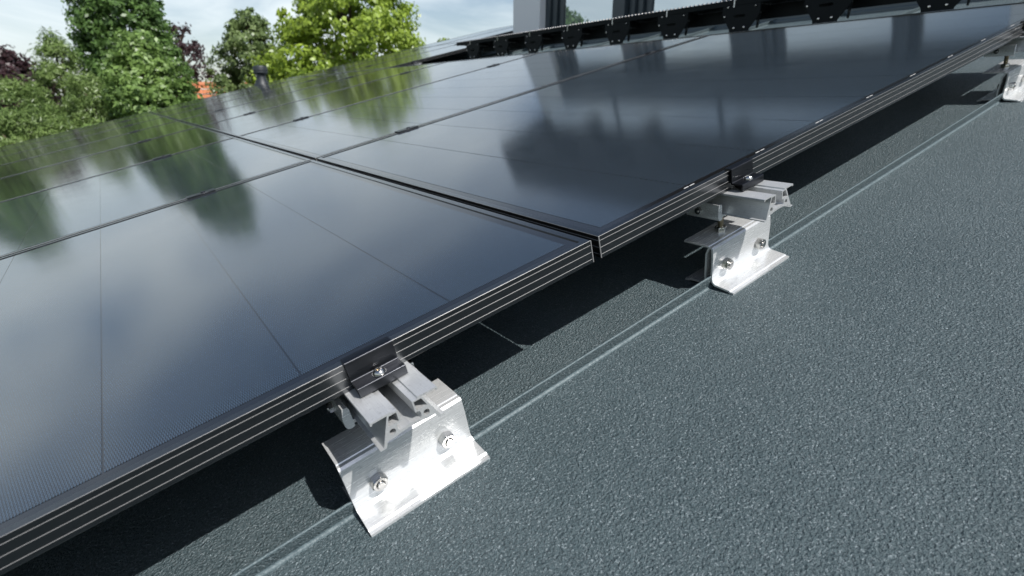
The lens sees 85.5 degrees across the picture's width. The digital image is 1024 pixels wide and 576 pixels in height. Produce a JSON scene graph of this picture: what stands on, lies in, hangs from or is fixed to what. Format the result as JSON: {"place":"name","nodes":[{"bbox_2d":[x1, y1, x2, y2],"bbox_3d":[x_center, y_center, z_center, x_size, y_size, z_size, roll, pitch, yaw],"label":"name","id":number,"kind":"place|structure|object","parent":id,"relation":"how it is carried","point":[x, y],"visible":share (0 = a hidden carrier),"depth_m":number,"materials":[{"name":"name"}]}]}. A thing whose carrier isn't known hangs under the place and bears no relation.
{"place":"outdoors","nodes":[
{"label":"outdoors","id":0,"kind":"place"},
{"bbox_2d":[0,0,512,96],"label":"sky","id":1,"kind":"structure","parent":0,"point":[21,21],"materials":[{"name":"white"}]},
{"label":"ground","id":2,"kind":"structure","parent":0,"visible":0},
{"bbox_2d":[0,44,66,138],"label":"copper beech","id":3,"kind":"object","parent":2,"relation":"on","point":[10,61],"visible":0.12,"depth_m":20.99,"materials":[{"name":"purple plant"}]},
{"bbox_2d":[0,71,80,146],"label":"cypress tree","id":4,"kind":"object","parent":2,"relation":"on","point":[10,119],"visible":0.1,"depth_m":12.05,"materials":[{"name":"plant"}]},
{"bbox_2d":[9,26,108,144],"bbox_3d":[-12.151,-3.699,15.532,4.712,6.651,5.001,-13,23,-33],"label":"cypress tree","id":5,"kind":"object","parent":2,"relation":"on","point":[56,48],"visible":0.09,"depth_m":14.53,"materials":[{"name":"green plant"}]},
{"bbox_2d":[60,69,115,128],"bbox_3d":[-10.412,-2.799,14.561,4.104,5.578,4.082,-13,23,-33],"label":"cypress tree","id":6,"kind":"object","parent":2,"relation":"on","point":[82,115],"visible":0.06,"depth_m":13.53,"materials":[{"name":"plant"}]},
{"bbox_2d":[61,0,203,110],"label":"columnar tree","id":7,"kind":"object","parent":2,"relation":"on","point":[95,29],"visible":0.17,"depth_m":16.15,"materials":[{"name":"green plant"}]},
{"bbox_2d":[80,27,205,127],"bbox_3d":[-8.996,-3.140,14.207,3.201,6.453,3.111,-13,23,-33],"label":"leafy tree","id":8,"kind":"object","parent":2,"relation":"on","point":[124,91],"visible":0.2,"depth_m":13.04,"materials":[{"name":"green plant"}]},
{"bbox_2d":[165,22,217,98],"bbox_3d":[-13.940,-7.345,24.292,2.801,7.863,3.129,-13,23,-33],"label":"copper beech","id":9,"kind":"object","parent":2,"relation":"on","point":[196,56],"visible":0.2,"depth_m":23.17,"materials":[{"name":"purple plant"}]},
{"bbox_2d":[192,82,247,98],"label":"neighbour house","id":10,"kind":"structure","parent":2,"relation":"on","point":[205,91],"depth_m":21.57,"materials":[{"name":"orange brick"}]},
{"bbox_2d":[202,7,284,95],"bbox_3d":[-9.162,-5.947,20.293,3.186,7.814,3.216,1,19,1],"label":"grey green tree","id":11,"kind":"object","parent":2,"relation":"on","point":[253,28],"visible":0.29,"depth_m":18.90,"materials":[{"name":"green plant"}]},
{"bbox_2d":[244,0,425,85],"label":"lime green tree","id":12,"kind":"object","parent":2,"relation":"on","point":[363,29],"visible":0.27,"depth_m":16.24,"materials":[{"name":"green plant"}]},
{"bbox_3d":[-1.013,0.427,4.792,8.700,5.608,11.400,-13,23,-33],"label":"lower house","id":13,"kind":"object","parent":2,"relation":"on","visible":0},
{"bbox_2d":[0,0,1023,575],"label":"roof","id":14,"kind":"structure","parent":13,"relation":"on","point":[838,390],"depth_m":0.63,"materials":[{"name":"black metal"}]},
{"bbox_2d":[253,65,268,85],"bbox_3d":[-3.519,-2.885,7.803,0.280,0.460,0.280,-13,23,-33],"label":"vent pipe","id":15,"kind":"object","parent":14,"relation":"on","point":[260,71],"visible":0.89,"depth_m":7.72,"materials":[{"name":"black plastic"}]},
{"bbox_2d":[322,359,489,536],"bbox_3d":[-0.121,0.152,0.594,0.145,0.126,0.094,-27,30,-27],"label":"seam bracket","id":16,"kind":"object","parent":14,"relation":"attached to","point":[410,469],"visible":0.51,"depth_m":0.59,"materials":[{"name":"metal"}]},
{"bbox_2d":[339,361,444,451],"bbox_3d":[-2.406,-0.947,3.612,0.068,0.033,8.033,-27,30,-27],"label":"mounting rail","id":17,"kind":"object","parent":16,"relation":"on","point":[382,416],"visible":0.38,"depth_m":0.52,"materials":[{"name":"metal"}]},
{"bbox_2d":[0,112,152,150],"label":"solar panel","id":18,"kind":"object","parent":17,"relation":"attached to","point":[24,143],"visible":0.68,"depth_m":6.05,"materials":[{"name":"black glass"}]},
{"bbox_2d":[0,114,163,156],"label":"solar panel","id":19,"kind":"object","parent":17,"relation":"on","point":[73,136],"visible":0.62,"depth_m":5.18,"materials":[{"name":"black glass"}]},
{"bbox_2d":[0,117,176,164],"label":"solar panel","id":20,"kind":"object","parent":17,"relation":"on","point":[31,153],"visible":0.66,"depth_m":4.32,"materials":[{"name":"black glass"}]},
{"bbox_2d":[0,121,197,178],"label":"solar panel","id":21,"kind":"object","parent":17,"relation":"on","point":[48,159],"visible":0.71,"depth_m":3.45,"materials":[{"name":"black glass"}]},
{"bbox_2d":[0,127,233,201],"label":"solar panel","id":22,"kind":"object","parent":17,"relation":"on","point":[43,178],"visible":0.8,"depth_m":2.57,"materials":[{"name":"black glass"}]},
{"bbox_2d":[0,137,310,257],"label":"solar panel","id":23,"kind":"object","parent":17,"relation":"on","point":[32,220],"visible":0.79,"depth_m":1.67,"materials":[{"name":"black glass"}]},
{"bbox_2d":[186,188,214,198],"bbox_3d":[-0.788,-0.228,1.414,0.068,0.035,0.029,-27,30,-27],"label":"clamp","id":24,"kind":"object","parent":17,"relation":"attached to","point":[200,193],"visible":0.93,"depth_m":1.40,"materials":[{"name":"grey metal"}]},
{"bbox_2d":[0,160,593,574],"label":"solar panel","id":25,"kind":"object","parent":17,"relation":"on","point":[145,355],"visible":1,"depth_m":0.66,"materials":[{"name":"black glass"}]},
{"bbox_2d":[340,336,407,397],"bbox_3d":[-0.133,0.075,0.534,0.050,0.031,0.029,-27,30,-27],"label":"end clamp","id":26,"kind":"object","parent":17,"relation":"attached to","point":[374,366],"visible":1,"depth_m":0.53,"materials":[{"name":"grey metal"}]},
{"bbox_2d":[403,25,512,50],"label":"solar panel","id":27,"kind":"object","parent":14,"relation":"attached to","point":[461,37],"visible":0.55,"depth_m":8.35,"materials":[{"name":"black glass"}]},
{"bbox_2d":[436,27,512,45],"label":"solar panel","id":28,"kind":"object","parent":14,"relation":"attached to","point":[501,32],"visible":0.22,"depth_m":7.28,"materials":[{"name":"black glass"}]},
{"bbox_2d":[457,0,969,58],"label":"roof walkway","id":29,"kind":"structure","parent":14,"relation":"attached to","point":[737,15],"depth_m":3.21,"materials":[{"name":"black metal"}]},
{"bbox_2d":[684,202,788,294],"bbox_3d":[0.345,-0.087,0.860,0.145,0.126,0.094,-27,30,-27],"label":"seam bracket","id":30,"kind":"object","parent":14,"relation":"on","point":[740,254],"visible":0.84,"depth_m":0.85,"materials":[{"name":"metal"}]},
{"bbox_2d":[708,180,792,221],"bbox_3d":[-1.942,-1.184,3.876,0.068,0.033,8.033,-27,30,-27],"label":"mounting rail","id":31,"kind":"object","parent":30,"relation":"on","point":[762,201],"visible":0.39,"depth_m":0.78,"materials":[{"name":"metal"}]},
{"bbox_2d":[149,76,307,113],"bbox_3d":[-3.459,-2.362,6.786,1.731,0.031,1.125,-27,30,-27],"label":"solar panel","id":32,"kind":"object","parent":31,"relation":"on","point":[218,96],"visible":0.52,"depth_m":6.76,"materials":[{"name":"black glass"}]},
{"bbox_2d":[156,73,338,116],"bbox_3d":[-2.804,-2.060,5.906,1.731,0.031,1.125,-27,30,-27],"label":"solar panel","id":33,"kind":"object","parent":31,"relation":"on","point":[228,98],"visible":0.53,"depth_m":5.87,"materials":[{"name":"black glass"}]},
{"bbox_2d":[166,68,383,120],"bbox_3d":[-2.149,-1.758,5.026,1.731,0.031,1.125,-27,30,-27],"label":"solar panel","id":34,"kind":"object","parent":31,"relation":"on","point":[245,100],"visible":0.61,"depth_m":4.97,"materials":[{"name":"black glass"}]},
{"bbox_2d":[180,62,443,127],"bbox_3d":[-1.494,-1.456,4.146,1.731,0.031,1.125,-27,30,-27],"label":"solar panel","id":35,"kind":"object","parent":31,"relation":"on","point":[242,109],"visible":0.63,"depth_m":4.07,"materials":[{"name":"black glass"}]},
{"bbox_2d":[201,52,539,137],"bbox_3d":[-0.839,-1.154,3.266,1.731,0.031,1.125,-27,30,-27],"label":"solar panel","id":36,"kind":"object","parent":31,"relation":"on","point":[236,127],"visible":0.57,"depth_m":3.15,"materials":[{"name":"black glass"}]},
{"bbox_2d":[395,126,417,132],"bbox_3d":[-0.317,-0.469,1.682,0.068,0.035,0.029,-27,30,-27],"label":"clamp","id":37,"kind":"object","parent":31,"relation":"attached to","point":[405,129],"visible":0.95,"depth_m":1.67,"materials":[{"name":"grey metal"}]},
{"bbox_2d":[238,35,706,160],"bbox_3d":[-0.184,-0.852,2.385,1.732,0.031,1.126,-27,30,-27],"label":"solar panel","id":38,"kind":"object","parent":31,"relation":"on","point":[314,137],"visible":0.77,"depth_m":2.21,"materials":[{"name":"black glass"}]},
{"bbox_2d":[317,2,1023,257],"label":"solar panel","id":39,"kind":"object","parent":31,"relation":"attached to","point":[605,161],"visible":0.98,"depth_m":1.16,"materials":[{"name":"black glass"}]},
{"bbox_2d":[724,158,763,191],"bbox_3d":[0.335,-0.164,0.800,0.050,0.031,0.029,-27,30,-27],"label":"end clamp","id":40,"kind":"object","parent":31,"relation":"attached to","point":[743,177],"visible":1,"depth_m":0.80,"materials":[{"name":"grey metal"}]},
{"bbox_2d":[977,44,1023,101],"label":"seam bracket","id":41,"kind":"object","parent":14,"relation":"attached to","point":[1010,86],"visible":0.94,"depth_m":1.35,"materials":[{"name":"metal"}]},
{"bbox_2d":[1005,35,1023,51],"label":"mounting rail","id":42,"kind":"object","parent":41,"relation":"on","point":[1019,41],"depth_m":1.31,"materials":[{"name":"metal"}]},
{"bbox_2d":[644,49,660,54],"bbox_3d":[0.553,-0.914,2.177,0.068,0.035,0.029,-27,30,-27],"label":"clamp","id":43,"kind":"object","parent":42,"relation":"attached to","point":[653,51],"visible":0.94,"depth_m":2.16,"materials":[{"name":"grey metal"}]},
{"bbox_2d":[506,0,981,52],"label":"house","id":44,"kind":"structure","parent":13,"relation":"on","point":[529,15],"depth_m":5.71,"materials":[{"name":"white"}]},
{"bbox_2d":[545,0,612,28],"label":"window","id":45,"kind":"structure","parent":44,"relation":"in","point":[558,12],"depth_m":6.02,"materials":[{"name":"grey"}]},
{"bbox_2d":[629,0,728,15],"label":"window","id":46,"kind":"structure","parent":44,"relation":"in","point":[636,7],"depth_m":5.15,"materials":[{"name":"grey"}]},
{"bbox_3d":[-1.853,-2.503,6.434,0.068,0.033,3.478,-27,30,-27],"label":"mounting rail","id":47,"kind":"object","parent":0,"visible":0},
{"bbox_2d":[290,46,431,77],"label":"solar panel","id":48,"kind":"object","parent":47,"relation":"attached to","point":[353,63],"visible":0.41,"depth_m":7.56,"materials":[{"name":"black glass"}]},
{"bbox_2d":[312,41,464,75],"bbox_3d":[-1.419,-2.768,6.694,1.731,0.030,1.125,-27,30,-27],"label":"solar panel","id":49,"kind":"object","parent":47,"relation":"on","point":[374,62],"visible":0.53,"depth_m":6.66,"materials":[{"name":"black glass"}]},
{"bbox_2d":[347,38,482,71],"bbox_3d":[-0.764,-2.466,5.814,1.731,0.030,1.125,-27,30,-27],"label":"solar panel","id":50,"kind":"object","parent":47,"relation":"on","point":[433,54],"visible":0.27,"depth_m":5.49,"materials":[{"name":"black glass"}]}
]}

